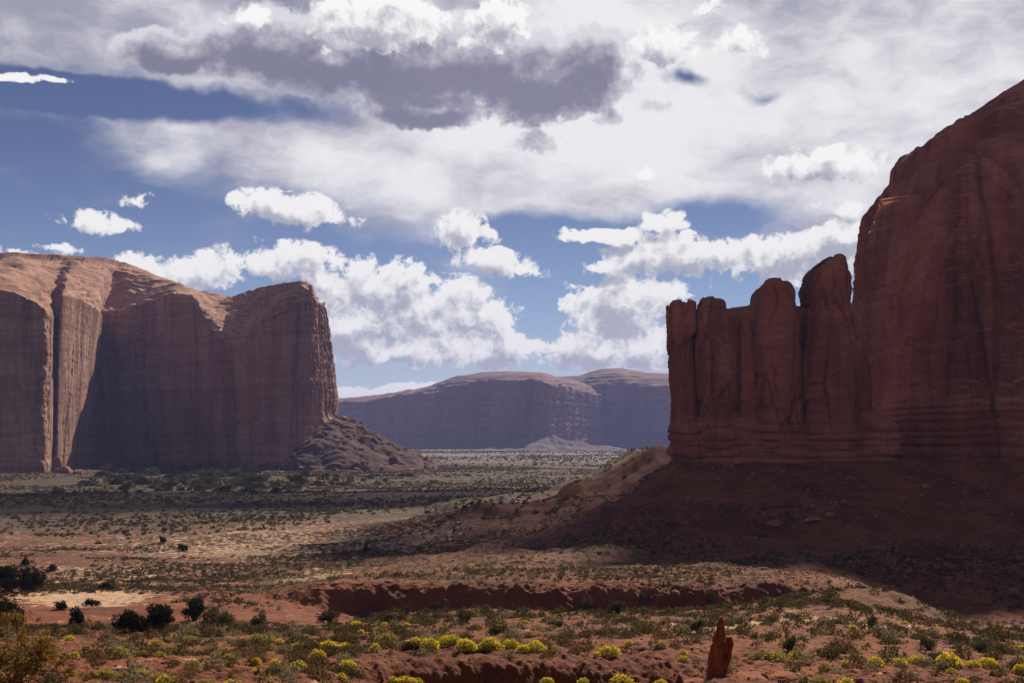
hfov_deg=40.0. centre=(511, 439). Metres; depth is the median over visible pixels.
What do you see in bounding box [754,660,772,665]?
rock slab
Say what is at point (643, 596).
desert shrub
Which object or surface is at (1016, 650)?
sagebrush
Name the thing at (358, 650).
sagebrush
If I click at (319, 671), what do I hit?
sagebrush
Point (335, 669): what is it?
sagebrush
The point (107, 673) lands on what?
rabbitbrush
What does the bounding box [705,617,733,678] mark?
leaning rock
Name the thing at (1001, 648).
desert shrub
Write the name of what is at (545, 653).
sagebrush
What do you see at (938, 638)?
sagebrush
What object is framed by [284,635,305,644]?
sagebrush
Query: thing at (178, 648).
sagebrush
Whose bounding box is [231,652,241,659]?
sagebrush
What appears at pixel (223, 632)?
sagebrush
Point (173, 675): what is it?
sagebrush
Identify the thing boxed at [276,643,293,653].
sagebrush
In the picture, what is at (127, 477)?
juniper
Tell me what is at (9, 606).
juniper
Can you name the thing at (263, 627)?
sagebrush
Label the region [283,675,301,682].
sagebrush
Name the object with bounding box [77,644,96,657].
sagebrush
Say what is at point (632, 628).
sagebrush
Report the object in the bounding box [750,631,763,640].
desert shrub
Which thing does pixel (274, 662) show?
rabbitbrush
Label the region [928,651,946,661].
sagebrush
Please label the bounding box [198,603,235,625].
juniper
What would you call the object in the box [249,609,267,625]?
juniper
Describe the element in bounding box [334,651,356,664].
sagebrush
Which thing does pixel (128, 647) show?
sagebrush
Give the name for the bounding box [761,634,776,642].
sagebrush
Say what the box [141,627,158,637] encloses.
sagebrush
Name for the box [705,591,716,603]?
desert shrub
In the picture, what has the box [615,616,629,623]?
sagebrush
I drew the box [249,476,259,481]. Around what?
juniper
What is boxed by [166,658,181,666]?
sagebrush
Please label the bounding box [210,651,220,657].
rabbitbrush
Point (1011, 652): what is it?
sagebrush
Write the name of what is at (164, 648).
sagebrush
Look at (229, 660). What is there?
sagebrush
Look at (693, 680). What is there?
rock slab
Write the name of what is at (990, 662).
rabbitbrush
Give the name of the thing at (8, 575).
juniper
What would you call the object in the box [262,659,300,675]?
sagebrush
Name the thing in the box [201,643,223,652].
sagebrush
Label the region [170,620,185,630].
sagebrush
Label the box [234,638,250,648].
sagebrush
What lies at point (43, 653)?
golden bush
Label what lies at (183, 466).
juniper
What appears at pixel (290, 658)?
sagebrush
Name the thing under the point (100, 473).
juniper
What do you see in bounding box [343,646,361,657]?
sagebrush
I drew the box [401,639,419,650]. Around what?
sagebrush
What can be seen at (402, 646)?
sagebrush
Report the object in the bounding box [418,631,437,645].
sagebrush
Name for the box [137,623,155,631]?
sagebrush
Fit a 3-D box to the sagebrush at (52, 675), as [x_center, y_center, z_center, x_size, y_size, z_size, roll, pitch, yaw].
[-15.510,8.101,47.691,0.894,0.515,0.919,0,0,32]
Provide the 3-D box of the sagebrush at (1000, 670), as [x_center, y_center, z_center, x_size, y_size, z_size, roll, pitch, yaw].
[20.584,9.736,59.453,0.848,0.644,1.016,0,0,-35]
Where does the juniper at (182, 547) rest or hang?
on the ground at (346, 598)
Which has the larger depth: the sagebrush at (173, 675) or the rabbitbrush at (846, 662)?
the rabbitbrush at (846, 662)
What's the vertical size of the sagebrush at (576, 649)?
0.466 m
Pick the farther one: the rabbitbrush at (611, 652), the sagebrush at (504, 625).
the sagebrush at (504, 625)
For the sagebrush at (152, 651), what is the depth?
63.39 m
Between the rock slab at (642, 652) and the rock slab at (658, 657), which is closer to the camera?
the rock slab at (658, 657)
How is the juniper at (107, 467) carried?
on the ground at (346, 598)
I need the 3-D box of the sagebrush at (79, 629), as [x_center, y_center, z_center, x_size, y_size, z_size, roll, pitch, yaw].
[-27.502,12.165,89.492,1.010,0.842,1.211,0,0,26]
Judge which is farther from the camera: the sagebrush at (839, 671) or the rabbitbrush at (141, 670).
the sagebrush at (839, 671)
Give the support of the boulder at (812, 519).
on the ground at (346, 598)
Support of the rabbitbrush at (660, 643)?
on the ground at (346, 598)
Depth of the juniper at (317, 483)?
1012.52 m
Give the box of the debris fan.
[473,435,626,450]
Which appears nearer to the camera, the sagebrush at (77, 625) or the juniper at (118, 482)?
the sagebrush at (77, 625)
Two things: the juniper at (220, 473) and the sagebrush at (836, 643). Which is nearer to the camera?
the sagebrush at (836, 643)
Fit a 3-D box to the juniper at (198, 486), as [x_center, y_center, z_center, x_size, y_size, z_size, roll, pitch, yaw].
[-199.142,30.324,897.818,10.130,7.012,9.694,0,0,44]
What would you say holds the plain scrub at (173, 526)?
on the ground at (346, 598)
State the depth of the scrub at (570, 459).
2701.57 m
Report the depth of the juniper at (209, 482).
1010.12 m
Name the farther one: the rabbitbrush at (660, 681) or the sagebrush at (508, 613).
the sagebrush at (508, 613)
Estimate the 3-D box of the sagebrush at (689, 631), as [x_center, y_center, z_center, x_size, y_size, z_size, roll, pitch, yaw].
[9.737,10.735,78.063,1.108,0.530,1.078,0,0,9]
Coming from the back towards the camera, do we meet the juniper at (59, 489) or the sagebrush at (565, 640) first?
the juniper at (59, 489)
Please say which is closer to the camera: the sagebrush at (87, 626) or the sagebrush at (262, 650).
the sagebrush at (262, 650)
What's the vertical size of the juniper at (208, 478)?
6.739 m
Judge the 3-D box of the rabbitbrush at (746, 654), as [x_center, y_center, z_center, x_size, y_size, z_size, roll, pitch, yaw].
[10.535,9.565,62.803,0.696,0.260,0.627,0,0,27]
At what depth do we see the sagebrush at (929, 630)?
85.26 m
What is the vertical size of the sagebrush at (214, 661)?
0.699 m
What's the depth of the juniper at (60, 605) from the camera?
180.29 m
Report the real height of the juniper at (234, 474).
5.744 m
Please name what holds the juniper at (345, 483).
on the ground at (346, 598)
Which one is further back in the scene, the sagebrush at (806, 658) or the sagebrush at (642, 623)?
the sagebrush at (642, 623)
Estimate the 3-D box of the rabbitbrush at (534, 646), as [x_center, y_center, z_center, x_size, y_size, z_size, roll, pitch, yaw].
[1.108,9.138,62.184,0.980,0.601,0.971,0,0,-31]
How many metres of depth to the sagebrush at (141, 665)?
51.30 m
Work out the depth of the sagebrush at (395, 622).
88.39 m
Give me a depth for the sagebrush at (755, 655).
61.51 m
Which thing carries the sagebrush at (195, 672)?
on the ground at (346, 598)
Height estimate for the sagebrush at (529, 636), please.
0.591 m
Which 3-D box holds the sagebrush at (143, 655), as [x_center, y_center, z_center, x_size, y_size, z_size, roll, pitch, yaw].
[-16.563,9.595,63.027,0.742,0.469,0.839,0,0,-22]
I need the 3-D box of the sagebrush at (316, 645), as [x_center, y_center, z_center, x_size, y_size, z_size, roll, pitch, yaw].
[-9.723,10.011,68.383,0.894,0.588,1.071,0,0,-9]
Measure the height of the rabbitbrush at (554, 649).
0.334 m
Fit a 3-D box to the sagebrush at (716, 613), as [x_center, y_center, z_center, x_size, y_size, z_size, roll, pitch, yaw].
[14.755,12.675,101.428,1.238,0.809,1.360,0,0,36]
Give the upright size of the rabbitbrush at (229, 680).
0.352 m
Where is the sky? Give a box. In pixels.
[0,0,1023,397]
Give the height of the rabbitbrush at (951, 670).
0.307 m
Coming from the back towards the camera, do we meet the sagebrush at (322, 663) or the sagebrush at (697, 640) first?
the sagebrush at (697, 640)
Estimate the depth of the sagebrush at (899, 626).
86.31 m
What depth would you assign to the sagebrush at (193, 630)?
85.17 m
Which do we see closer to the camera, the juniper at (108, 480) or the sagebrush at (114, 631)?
the sagebrush at (114, 631)
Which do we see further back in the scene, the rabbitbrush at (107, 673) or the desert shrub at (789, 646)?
the desert shrub at (789, 646)
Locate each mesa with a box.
[0,252,437,472]
[338,371,604,448]
[558,368,670,448]
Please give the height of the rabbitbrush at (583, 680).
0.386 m
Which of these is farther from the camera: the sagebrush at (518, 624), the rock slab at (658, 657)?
the sagebrush at (518, 624)
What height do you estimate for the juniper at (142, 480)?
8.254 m
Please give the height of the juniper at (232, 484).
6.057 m
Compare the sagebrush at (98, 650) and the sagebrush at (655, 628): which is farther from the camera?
the sagebrush at (655, 628)
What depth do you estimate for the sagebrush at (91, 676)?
51.20 m
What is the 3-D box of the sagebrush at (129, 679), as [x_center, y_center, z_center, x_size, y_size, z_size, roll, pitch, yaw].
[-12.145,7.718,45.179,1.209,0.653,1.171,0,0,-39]
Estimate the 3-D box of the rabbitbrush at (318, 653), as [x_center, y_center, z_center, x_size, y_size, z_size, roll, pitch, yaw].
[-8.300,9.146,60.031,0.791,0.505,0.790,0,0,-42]
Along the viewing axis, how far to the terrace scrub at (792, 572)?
265.96 m
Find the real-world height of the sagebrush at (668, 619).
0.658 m
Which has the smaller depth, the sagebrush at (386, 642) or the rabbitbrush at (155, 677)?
the rabbitbrush at (155, 677)
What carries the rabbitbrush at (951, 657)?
on the ground at (346, 598)
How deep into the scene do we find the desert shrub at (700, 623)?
84.90 m
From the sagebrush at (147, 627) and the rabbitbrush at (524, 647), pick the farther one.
the sagebrush at (147, 627)
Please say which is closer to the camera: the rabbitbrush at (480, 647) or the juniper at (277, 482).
the rabbitbrush at (480, 647)
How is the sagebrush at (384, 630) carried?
on the ground at (346, 598)
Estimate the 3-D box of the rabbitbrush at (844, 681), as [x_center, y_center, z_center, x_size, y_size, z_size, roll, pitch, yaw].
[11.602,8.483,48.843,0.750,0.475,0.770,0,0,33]
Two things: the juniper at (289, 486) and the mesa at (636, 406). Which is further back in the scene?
the mesa at (636, 406)
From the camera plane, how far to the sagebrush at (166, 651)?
63.66 m
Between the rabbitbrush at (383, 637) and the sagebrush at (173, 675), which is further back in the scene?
the rabbitbrush at (383, 637)
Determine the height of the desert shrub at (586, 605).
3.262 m
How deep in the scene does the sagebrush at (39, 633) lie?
83.41 m
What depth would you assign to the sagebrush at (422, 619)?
93.82 m
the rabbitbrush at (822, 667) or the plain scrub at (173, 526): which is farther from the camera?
the plain scrub at (173, 526)
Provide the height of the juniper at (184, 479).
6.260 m
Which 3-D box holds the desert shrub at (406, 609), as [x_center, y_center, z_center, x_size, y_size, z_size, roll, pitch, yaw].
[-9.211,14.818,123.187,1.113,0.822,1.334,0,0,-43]
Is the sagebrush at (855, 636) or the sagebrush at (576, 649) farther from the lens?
the sagebrush at (855, 636)
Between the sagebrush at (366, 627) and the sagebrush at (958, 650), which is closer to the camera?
the sagebrush at (958, 650)
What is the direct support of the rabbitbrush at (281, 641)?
on the ground at (346, 598)
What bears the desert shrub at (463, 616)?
on the ground at (346, 598)
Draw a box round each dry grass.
[3,473,881,611]
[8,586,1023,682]
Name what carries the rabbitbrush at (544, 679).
on the ground at (346, 598)
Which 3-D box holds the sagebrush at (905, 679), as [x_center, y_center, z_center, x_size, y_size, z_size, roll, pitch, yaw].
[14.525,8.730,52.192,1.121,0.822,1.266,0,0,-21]
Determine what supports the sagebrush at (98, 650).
on the ground at (346, 598)
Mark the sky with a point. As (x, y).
(463, 187)
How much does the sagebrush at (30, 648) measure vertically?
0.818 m
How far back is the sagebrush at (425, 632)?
79.45 m
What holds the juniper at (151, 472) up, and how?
on the ground at (346, 598)
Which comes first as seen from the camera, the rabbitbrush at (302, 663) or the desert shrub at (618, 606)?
the rabbitbrush at (302, 663)
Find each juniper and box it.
[0,564,22,591]
[0,596,26,623]
[17,560,47,590]
[19,556,29,565]
[46,564,57,570]
[51,487,67,492]
[53,600,67,609]
[68,606,83,624]
[81,598,101,605]
[82,477,100,485]
[94,470,111,476]
[101,462,115,470]
[102,476,111,482]
[107,473,117,477]
[109,477,123,484]
[111,609,148,631]
[116,468,126,472]
[117,485,129,489]
[121,474,135,480]
[121,480,135,487]
[132,476,149,484]
[143,465,160,475]
[144,603,174,629]
[149,478,162,484]
[152,485,162,491]
[159,536,166,542]
[161,469,173,473]
[162,484,173,490]
[167,471,178,477]
[176,464,192,471]
[176,476,189,482]
[177,543,187,550]
[180,597,204,620]
[184,472,198,478]
[191,480,204,486]
[192,482,205,490]
[198,469,209,475]
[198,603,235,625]
[201,467,219,475]
[203,475,217,482]
[204,479,213,485]
[205,483,213,489]
[211,469,226,476]
[218,484,232,491]
[227,472,239,476]
[228,481,236,487]
[229,469,241,473]
[232,479,244,485]
[246,467,260,473]
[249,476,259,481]
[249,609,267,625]
[250,483,265,488]
[269,479,282,485]
[271,487,281,492]
[280,480,295,488]
[289,475,300,481]
[291,482,303,487]
[295,473,308,481]
[296,469,311,476]
[312,481,326,485]
[315,472,329,479]
[339,480,348,485]
[362,542,368,552]
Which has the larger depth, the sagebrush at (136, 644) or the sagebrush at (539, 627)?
the sagebrush at (539, 627)
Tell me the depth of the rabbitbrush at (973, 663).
61.74 m
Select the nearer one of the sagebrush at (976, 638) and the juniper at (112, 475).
the sagebrush at (976, 638)
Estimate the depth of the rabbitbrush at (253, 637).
77.52 m
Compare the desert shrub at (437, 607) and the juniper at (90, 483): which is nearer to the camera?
the desert shrub at (437, 607)
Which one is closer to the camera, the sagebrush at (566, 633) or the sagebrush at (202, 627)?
the sagebrush at (566, 633)
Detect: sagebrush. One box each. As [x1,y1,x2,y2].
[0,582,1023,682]
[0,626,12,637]
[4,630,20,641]
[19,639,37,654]
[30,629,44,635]
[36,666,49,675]
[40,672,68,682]
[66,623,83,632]
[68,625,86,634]
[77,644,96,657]
[80,670,102,679]
[82,620,95,628]
[86,653,108,665]
[89,647,115,659]
[97,632,110,640]
[98,636,114,643]
[100,630,116,637]
[100,642,125,653]
[101,637,119,646]
[102,626,118,634]
[105,676,120,681]
[115,638,137,655]
[119,660,155,678]
[119,670,152,682]
[123,639,139,648]
[135,650,150,657]
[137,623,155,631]
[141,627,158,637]
[143,646,161,655]
[150,646,174,655]
[153,643,172,654]
[166,628,185,642]
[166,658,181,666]
[166,672,181,681]
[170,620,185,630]
[170,645,188,655]
[171,676,187,682]
[176,649,191,656]
[180,622,193,631]
[181,668,199,678]
[182,627,200,635]
[190,647,203,653]
[195,624,210,633]
[201,638,217,645]
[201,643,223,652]
[201,654,228,670]
[202,627,222,637]
[211,625,227,636]
[215,648,234,657]
[220,656,234,666]
[225,666,243,678]
[226,637,247,646]
[227,628,245,636]
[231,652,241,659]
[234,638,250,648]
[236,648,254,657]
[244,654,266,662]
[245,642,266,653]
[252,652,268,661]
[253,623,270,631]
[254,639,270,648]
[260,629,280,636]
[260,633,277,643]
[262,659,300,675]
[265,644,277,650]
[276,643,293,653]
[278,668,299,681]
[280,654,297,665]
[283,626,301,636]
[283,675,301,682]
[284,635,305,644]
[286,650,303,660]
[290,654,312,665]
[293,636,312,643]
[295,665,315,674]
[305,640,320,649]
[305,663,335,680]
[307,655,334,670]
[324,648,333,656]
[327,646,346,655]
[330,664,351,678]
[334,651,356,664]
[335,630,358,642]
[337,630,356,643]
[342,624,352,632]
[342,663,363,678]
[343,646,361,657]
[348,642,362,652]
[357,623,371,631]
[372,626,390,631]
[379,638,395,645]
[385,620,402,628]
[391,625,406,634]
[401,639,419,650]
[401,640,415,650]
[402,630,420,640]
[415,647,432,657]
[416,626,433,636]
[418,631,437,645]
[434,632,450,640]
[466,623,482,630]
[483,613,499,621]
[483,618,500,625]
[495,620,512,631]
[498,609,512,618]
[501,627,523,642]
[512,619,528,629]
[522,631,536,637]
[529,623,547,631]
[539,648,555,657]
[542,639,553,647]
[543,616,560,624]
[553,632,566,642]
[556,636,575,646]
[557,628,573,637]
[567,645,581,652]
[574,637,596,649]
[575,631,593,638]
[580,626,595,633]
[591,618,606,624]
[594,628,608,635]
[606,623,617,630]
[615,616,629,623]
[618,629,635,637]
[622,622,639,634]
[624,614,638,622]
[635,620,650,629]
[636,623,655,633]
[646,623,662,632]
[651,627,676,639]
[659,616,675,622]
[667,640,682,649]
[669,624,686,633]
[682,629,695,635]
[686,635,704,644]
[707,611,722,620]
[725,627,737,635]
[732,611,747,621]
[750,651,772,661]
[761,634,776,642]
[764,611,780,620]
[772,629,781,638]
[778,678,799,682]
[783,659,802,672]
[795,647,819,664]
[798,610,813,618]
[813,627,830,635]
[819,645,839,656]
[820,646,842,659]
[822,634,850,648]
[824,625,841,635]
[828,665,854,674]
[832,616,849,624]
[838,638,859,651]
[838,651,866,669]
[840,626,866,640]
[844,617,858,621]
[860,662,882,672]
[869,622,886,632]
[876,637,893,644]
[877,643,900,657]
[881,627,899,637]
[887,664,921,682]
[890,620,908,630]
[913,654,935,666]
[920,619,935,626]
[922,624,938,635]
[923,628,938,638]
[927,632,943,639]
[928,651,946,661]
[933,658,953,669]
[948,631,969,642]
[948,642,973,659]
[966,675,982,682]
[970,636,990,642]
[984,647,1007,659]
[987,630,1004,641]
[988,638,1005,646]
[989,663,1009,676]
[1003,646,1017,655]
[1003,659,1021,668]
[1005,645,1023,655]
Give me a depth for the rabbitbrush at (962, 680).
50.52 m
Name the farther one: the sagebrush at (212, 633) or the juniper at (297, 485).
the juniper at (297, 485)
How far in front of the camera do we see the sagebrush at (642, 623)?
83.04 m
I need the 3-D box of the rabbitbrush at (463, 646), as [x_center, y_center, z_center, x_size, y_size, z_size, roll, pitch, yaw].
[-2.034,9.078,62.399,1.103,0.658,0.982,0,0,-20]
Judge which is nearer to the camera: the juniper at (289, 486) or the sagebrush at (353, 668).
the sagebrush at (353, 668)
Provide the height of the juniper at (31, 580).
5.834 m
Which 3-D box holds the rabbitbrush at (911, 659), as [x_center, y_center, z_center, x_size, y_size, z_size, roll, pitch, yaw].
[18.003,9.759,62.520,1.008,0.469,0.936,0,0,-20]
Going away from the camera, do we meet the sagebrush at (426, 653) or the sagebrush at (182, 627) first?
the sagebrush at (426, 653)
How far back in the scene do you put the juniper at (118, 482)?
1006.95 m
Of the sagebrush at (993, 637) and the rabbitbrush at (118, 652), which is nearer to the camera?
the rabbitbrush at (118, 652)
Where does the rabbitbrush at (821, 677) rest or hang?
on the ground at (346, 598)
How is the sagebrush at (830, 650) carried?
on the ground at (346, 598)
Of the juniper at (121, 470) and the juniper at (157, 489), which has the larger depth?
the juniper at (121, 470)
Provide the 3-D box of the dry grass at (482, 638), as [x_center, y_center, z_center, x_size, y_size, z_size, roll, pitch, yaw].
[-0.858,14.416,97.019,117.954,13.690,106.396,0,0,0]
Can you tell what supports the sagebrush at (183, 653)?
on the ground at (346, 598)
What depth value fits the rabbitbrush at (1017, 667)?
61.09 m
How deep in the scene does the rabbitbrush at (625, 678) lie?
57.30 m
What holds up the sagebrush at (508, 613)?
on the ground at (346, 598)
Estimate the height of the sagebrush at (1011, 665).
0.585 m
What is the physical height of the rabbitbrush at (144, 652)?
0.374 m
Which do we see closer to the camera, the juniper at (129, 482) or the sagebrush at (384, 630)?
the sagebrush at (384, 630)
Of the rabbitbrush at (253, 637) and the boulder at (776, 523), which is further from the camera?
the boulder at (776, 523)
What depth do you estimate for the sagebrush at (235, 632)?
85.14 m
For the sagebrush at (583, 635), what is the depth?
75.35 m
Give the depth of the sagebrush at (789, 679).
47.92 m
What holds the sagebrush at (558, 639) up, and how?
on the ground at (346, 598)
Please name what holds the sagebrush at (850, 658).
on the ground at (346, 598)
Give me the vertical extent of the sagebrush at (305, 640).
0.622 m
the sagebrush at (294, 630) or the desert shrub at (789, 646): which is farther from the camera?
the sagebrush at (294, 630)
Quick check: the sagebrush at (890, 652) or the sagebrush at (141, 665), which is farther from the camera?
the sagebrush at (890, 652)
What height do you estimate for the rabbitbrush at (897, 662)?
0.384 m
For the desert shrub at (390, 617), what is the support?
on the ground at (346, 598)
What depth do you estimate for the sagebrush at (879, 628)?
81.20 m
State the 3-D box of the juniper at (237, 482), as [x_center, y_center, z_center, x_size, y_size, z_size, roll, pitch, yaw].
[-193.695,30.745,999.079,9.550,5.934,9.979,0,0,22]
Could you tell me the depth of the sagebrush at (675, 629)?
86.03 m
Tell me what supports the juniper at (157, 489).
on the ground at (346, 598)
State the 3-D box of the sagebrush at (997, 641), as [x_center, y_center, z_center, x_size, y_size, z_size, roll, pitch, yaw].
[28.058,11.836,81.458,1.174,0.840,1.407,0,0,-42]
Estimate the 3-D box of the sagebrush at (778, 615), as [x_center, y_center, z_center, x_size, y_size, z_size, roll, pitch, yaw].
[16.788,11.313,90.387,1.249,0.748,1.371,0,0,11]
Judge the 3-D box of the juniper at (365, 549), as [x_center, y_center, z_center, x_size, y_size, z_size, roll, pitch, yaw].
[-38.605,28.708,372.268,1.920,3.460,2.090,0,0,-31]
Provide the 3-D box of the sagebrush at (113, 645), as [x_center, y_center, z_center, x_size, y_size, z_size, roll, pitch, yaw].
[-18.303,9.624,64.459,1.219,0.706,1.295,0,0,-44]
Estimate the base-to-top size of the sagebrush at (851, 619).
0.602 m
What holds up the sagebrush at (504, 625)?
on the ground at (346, 598)
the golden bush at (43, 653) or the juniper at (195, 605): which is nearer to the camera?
the golden bush at (43, 653)
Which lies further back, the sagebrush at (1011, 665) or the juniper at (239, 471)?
the juniper at (239, 471)
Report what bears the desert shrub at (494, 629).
on the ground at (346, 598)
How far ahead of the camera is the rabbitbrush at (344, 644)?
70.47 m
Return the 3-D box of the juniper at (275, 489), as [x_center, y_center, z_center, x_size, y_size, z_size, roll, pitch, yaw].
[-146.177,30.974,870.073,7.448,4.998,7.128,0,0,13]
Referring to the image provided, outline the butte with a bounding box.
[666,79,1023,466]
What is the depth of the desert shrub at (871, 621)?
85.67 m
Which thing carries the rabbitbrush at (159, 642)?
on the ground at (346, 598)
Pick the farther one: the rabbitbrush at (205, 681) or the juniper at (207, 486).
the juniper at (207, 486)
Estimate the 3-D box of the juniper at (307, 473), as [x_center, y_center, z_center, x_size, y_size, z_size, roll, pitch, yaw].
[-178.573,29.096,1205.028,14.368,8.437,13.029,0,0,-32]
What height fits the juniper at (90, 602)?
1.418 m
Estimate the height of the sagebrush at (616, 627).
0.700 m
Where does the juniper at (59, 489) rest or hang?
on the ground at (346, 598)
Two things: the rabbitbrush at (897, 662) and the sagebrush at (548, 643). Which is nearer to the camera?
the rabbitbrush at (897, 662)
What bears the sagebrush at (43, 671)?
on the ground at (346, 598)
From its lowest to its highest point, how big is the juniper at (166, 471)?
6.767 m
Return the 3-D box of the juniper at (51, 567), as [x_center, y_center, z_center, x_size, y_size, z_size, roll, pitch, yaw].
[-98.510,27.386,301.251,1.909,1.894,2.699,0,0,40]
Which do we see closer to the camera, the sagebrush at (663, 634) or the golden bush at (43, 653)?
the golden bush at (43, 653)
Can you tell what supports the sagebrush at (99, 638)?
on the ground at (346, 598)
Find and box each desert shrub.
[97,583,117,589]
[316,610,339,622]
[378,609,397,622]
[401,605,412,612]
[431,599,442,610]
[457,609,472,621]
[488,624,502,634]
[554,621,563,626]
[578,595,592,611]
[606,600,626,613]
[639,592,649,603]
[689,614,704,632]
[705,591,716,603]
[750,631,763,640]
[778,631,803,651]
[866,613,880,626]
[918,634,937,649]
[972,639,987,651]
[993,645,1006,653]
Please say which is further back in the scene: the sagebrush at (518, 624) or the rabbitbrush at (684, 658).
the sagebrush at (518, 624)
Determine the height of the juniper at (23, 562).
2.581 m
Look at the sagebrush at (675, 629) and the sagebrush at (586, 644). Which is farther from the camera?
the sagebrush at (675, 629)
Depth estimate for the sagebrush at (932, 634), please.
80.89 m
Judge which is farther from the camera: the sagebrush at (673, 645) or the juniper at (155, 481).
the juniper at (155, 481)
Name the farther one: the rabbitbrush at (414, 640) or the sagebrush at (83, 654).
the rabbitbrush at (414, 640)
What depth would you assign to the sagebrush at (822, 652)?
63.74 m
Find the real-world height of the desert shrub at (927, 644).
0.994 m
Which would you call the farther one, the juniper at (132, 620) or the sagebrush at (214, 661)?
the juniper at (132, 620)
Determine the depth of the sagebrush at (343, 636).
76.23 m
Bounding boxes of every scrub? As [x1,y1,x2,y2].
[0,445,669,544]
[0,455,1023,624]
[250,529,1023,627]
[411,448,634,465]
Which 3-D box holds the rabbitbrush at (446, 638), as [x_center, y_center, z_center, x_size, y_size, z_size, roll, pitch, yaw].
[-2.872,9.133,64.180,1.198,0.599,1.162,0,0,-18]
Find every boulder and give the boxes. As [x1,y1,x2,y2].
[52,456,62,471]
[54,466,72,473]
[73,469,83,473]
[389,455,397,459]
[766,520,782,527]
[803,516,821,521]
[825,512,834,517]
[921,483,929,487]
[1006,588,1019,596]
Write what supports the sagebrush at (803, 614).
on the ground at (346, 598)
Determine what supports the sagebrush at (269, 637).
on the ground at (346, 598)
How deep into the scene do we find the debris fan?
4606.22 m
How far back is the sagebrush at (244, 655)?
62.10 m
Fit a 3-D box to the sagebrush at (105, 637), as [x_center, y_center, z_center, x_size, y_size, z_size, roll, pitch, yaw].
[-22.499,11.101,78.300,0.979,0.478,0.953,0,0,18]
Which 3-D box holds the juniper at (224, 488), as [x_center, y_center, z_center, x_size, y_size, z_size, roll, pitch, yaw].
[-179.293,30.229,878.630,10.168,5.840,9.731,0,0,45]
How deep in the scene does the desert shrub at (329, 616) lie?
157.92 m
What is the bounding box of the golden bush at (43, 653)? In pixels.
[0,607,78,682]
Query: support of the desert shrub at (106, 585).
on the ground at (346, 598)
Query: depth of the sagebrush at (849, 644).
65.58 m
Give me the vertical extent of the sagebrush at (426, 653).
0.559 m
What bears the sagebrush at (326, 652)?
on the ground at (346, 598)
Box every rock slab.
[638,651,653,654]
[652,654,662,659]
[682,677,703,682]
[733,671,768,680]
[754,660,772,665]
[768,671,798,681]
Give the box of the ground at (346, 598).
[0,446,1023,682]
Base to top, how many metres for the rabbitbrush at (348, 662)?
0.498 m
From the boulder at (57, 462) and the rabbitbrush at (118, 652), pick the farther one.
the boulder at (57, 462)
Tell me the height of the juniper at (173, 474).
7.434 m
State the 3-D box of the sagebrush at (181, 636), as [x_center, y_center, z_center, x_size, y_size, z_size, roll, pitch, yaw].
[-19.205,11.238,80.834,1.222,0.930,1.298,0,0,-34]
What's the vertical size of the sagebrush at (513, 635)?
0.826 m
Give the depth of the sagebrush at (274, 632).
81.81 m
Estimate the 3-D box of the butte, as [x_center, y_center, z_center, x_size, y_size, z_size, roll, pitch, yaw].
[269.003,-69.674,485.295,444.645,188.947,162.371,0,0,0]
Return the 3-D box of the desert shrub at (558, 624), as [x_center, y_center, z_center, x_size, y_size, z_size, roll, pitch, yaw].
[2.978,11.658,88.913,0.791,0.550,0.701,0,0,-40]
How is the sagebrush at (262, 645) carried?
on the ground at (346, 598)
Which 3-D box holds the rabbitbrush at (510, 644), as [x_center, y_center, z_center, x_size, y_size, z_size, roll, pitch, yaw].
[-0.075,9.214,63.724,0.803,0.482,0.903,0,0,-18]
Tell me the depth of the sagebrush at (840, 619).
84.48 m
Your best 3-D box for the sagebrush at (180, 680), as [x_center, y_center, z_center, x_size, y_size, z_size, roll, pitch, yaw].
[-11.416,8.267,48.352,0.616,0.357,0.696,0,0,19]
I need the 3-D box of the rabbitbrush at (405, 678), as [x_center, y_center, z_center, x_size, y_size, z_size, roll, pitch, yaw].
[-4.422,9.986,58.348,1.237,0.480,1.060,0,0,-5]
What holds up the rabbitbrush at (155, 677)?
on the ground at (346, 598)
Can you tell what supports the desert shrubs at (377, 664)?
on the ground at (346, 598)
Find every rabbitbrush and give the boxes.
[63,635,75,640]
[68,652,79,658]
[94,668,117,679]
[112,646,129,658]
[130,667,152,679]
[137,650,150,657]
[147,674,161,682]
[148,639,165,646]
[155,673,177,682]
[156,651,165,657]
[182,658,202,670]
[183,635,197,642]
[195,679,213,682]
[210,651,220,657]
[223,653,235,660]
[224,679,242,682]
[247,634,267,644]
[250,657,261,664]
[269,658,280,666]
[275,638,284,643]
[292,660,306,666]
[308,649,325,660]
[319,639,336,649]
[336,672,347,681]
[337,642,352,649]
[340,659,357,669]
[350,621,360,627]
[355,669,367,676]
[371,643,379,648]
[372,633,398,643]
[387,676,397,682]
[392,675,417,682]
[404,636,422,649]
[419,638,439,650]
[438,634,458,646]
[455,637,477,652]
[474,644,486,651]
[479,636,504,651]
[503,638,518,648]
[515,644,530,653]
[526,640,547,653]
[539,677,554,682]
[549,646,561,652]
[576,678,589,682]
[597,644,620,656]
[608,673,635,682]
[652,678,666,682]
[655,640,666,648]
[677,655,688,662]
[679,649,687,654]
[742,651,754,656]
[747,651,794,662]
[789,650,803,658]
[808,675,831,682]
[817,662,832,671]
[837,677,853,682]
[840,660,849,666]
[866,656,884,667]
[891,658,909,666]
[907,654,925,664]
[935,651,962,667]
[944,667,958,674]
[954,678,969,682]
[962,660,981,667]
[974,657,1000,668]
[1011,664,1023,674]
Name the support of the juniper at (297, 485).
on the ground at (346, 598)
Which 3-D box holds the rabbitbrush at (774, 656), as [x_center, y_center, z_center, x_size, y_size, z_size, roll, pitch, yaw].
[11.441,9.520,61.920,2.162,0.484,2.008,0,0,23]
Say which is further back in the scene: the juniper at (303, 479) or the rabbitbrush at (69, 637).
the juniper at (303, 479)
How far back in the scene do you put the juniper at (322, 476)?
1161.70 m

